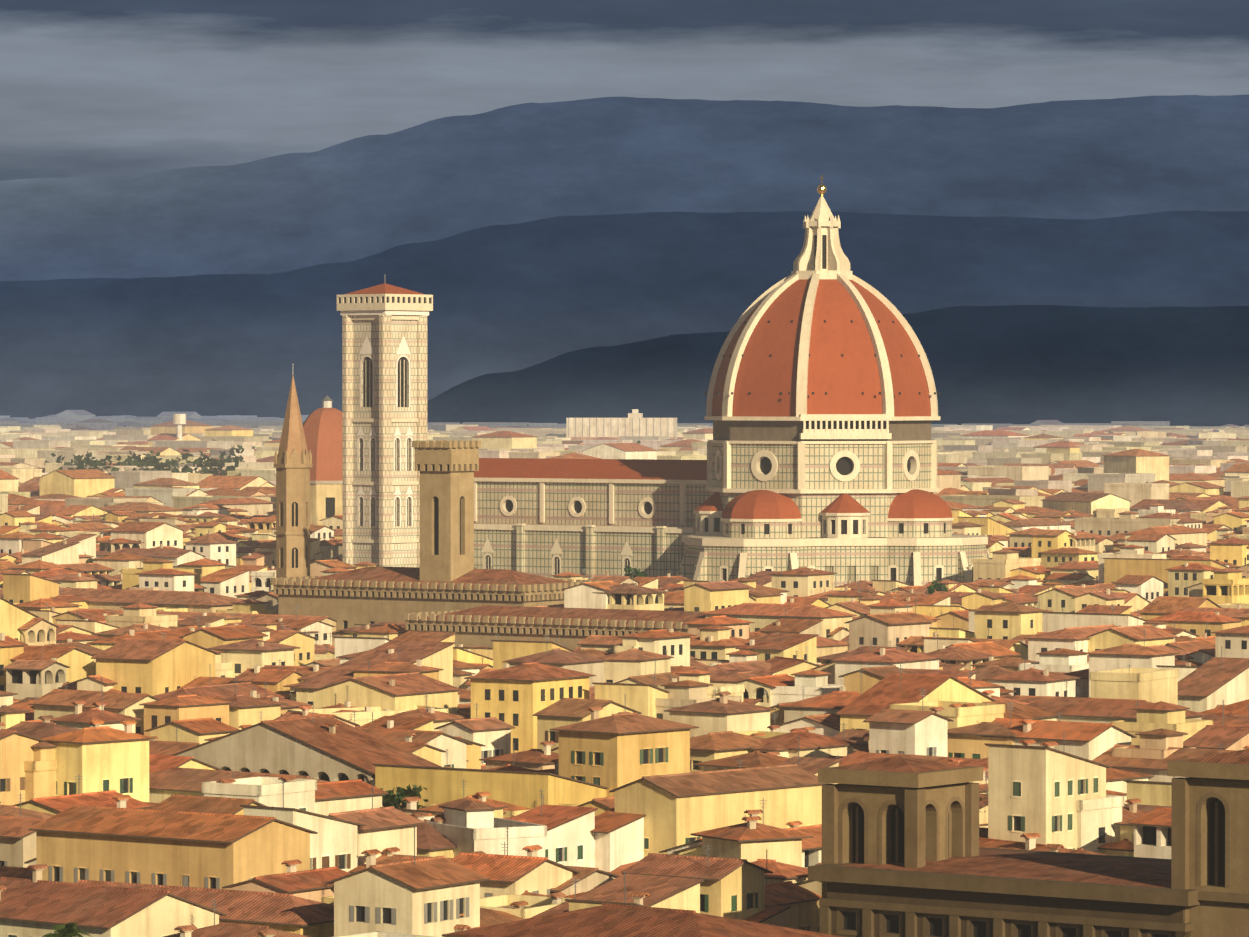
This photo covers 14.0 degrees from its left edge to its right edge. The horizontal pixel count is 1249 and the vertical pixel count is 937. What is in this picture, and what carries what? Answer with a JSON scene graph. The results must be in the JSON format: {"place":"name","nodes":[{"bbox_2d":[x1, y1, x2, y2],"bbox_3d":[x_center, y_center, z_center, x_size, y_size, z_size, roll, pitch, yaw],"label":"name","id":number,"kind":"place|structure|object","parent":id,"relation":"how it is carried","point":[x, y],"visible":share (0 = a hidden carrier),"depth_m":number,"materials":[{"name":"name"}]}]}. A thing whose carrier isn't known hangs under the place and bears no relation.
{"place":"outdoors","nodes":[
{"label":"outdoors","id":0,"kind":"place"},
{"bbox_2d":[0,94,1248,280],"bbox_3d":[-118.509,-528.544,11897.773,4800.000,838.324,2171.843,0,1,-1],"label":"hills","id":1,"kind":"structure","parent":0,"point":[354,199],"depth_m":12387.68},
{"bbox_2d":[0,210,1248,418],"bbox_3d":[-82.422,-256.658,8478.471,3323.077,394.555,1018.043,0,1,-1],"label":"hills","id":2,"kind":"structure","parent":0,"point":[516,296],"depth_m":8637.31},
{"bbox_2d":[0,0,1248,180],"label":"sky","id":3,"kind":"structure","parent":0,"point":[89,88],"materials":[{"name":"grey"}]},
{"bbox_2d":[302,305,1248,425],"bbox_3d":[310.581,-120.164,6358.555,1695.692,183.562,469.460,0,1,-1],"label":"hills","id":4,"kind":"structure","parent":0,"point":[1029,364],"depth_m":6406.28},
{"label":"ground","id":5,"kind":"structure","parent":0,"visible":0},
{"bbox_2d":[42,922,91,936],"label":"trees","id":6,"kind":"object","parent":5,"relation":"on","point":[69,929],"visible":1,"depth_m":388.79,"materials":[{"name":"green plant"}]},
{"bbox_2d":[337,274,432,566],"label":"bell tower","id":7,"kind":"structure","parent":5,"relation":"on","point":[384,375],"depth_m":1322.63,"materials":[{"name":"stone"}]},
{"bbox_2d":[0,410,1248,517],"bbox_3d":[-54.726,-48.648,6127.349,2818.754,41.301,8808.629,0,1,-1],"label":"town","id":8,"kind":"object","parent":5,"relation":"on","point":[1039,466],"visible":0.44,"depth_m":2828.00,"materials":[{"name":"paint"}]},
{"bbox_2d":[0,664,1248,936],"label":"town","id":9,"kind":"object","parent":5,"relation":"on","point":[716,810],"visible":0.6,"depth_m":505.49,"materials":[{"name":"paint"}]},
{"bbox_2d":[0,498,1248,752],"bbox_3d":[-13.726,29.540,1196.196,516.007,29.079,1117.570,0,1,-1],"label":"town","id":10,"kind":"object","parent":5,"relation":"on","point":[1152,604],"visible":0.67,"depth_m":849.16,"materials":[{"name":"paint"}]},
{"bbox_2d":[0,375,1248,936],"bbox_3d":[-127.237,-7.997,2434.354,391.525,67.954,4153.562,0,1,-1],"label":"buildings","id":11,"kind":"structure","parent":5,"relation":"on","point":[904,853],"depth_m":439.96,"materials":[{"name":"stone"},{"name":"terracotta tile"}]},
{"bbox_2d":[44,424,1244,811],"bbox_3d":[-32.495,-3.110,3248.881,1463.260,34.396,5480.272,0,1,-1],"label":"town trees","id":12,"kind":"object","parent":5,"relation":"on","point":[390,796],"visible":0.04,"depth_m":2443.62,"materials":[{"name":"green plant"}]},
{"bbox_2d":[474,175,990,586],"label":"cathedral","id":13,"kind":"structure","parent":5,"relation":"on","point":[822,408],"depth_m":1273.11,"materials":[{"name":"stone"}]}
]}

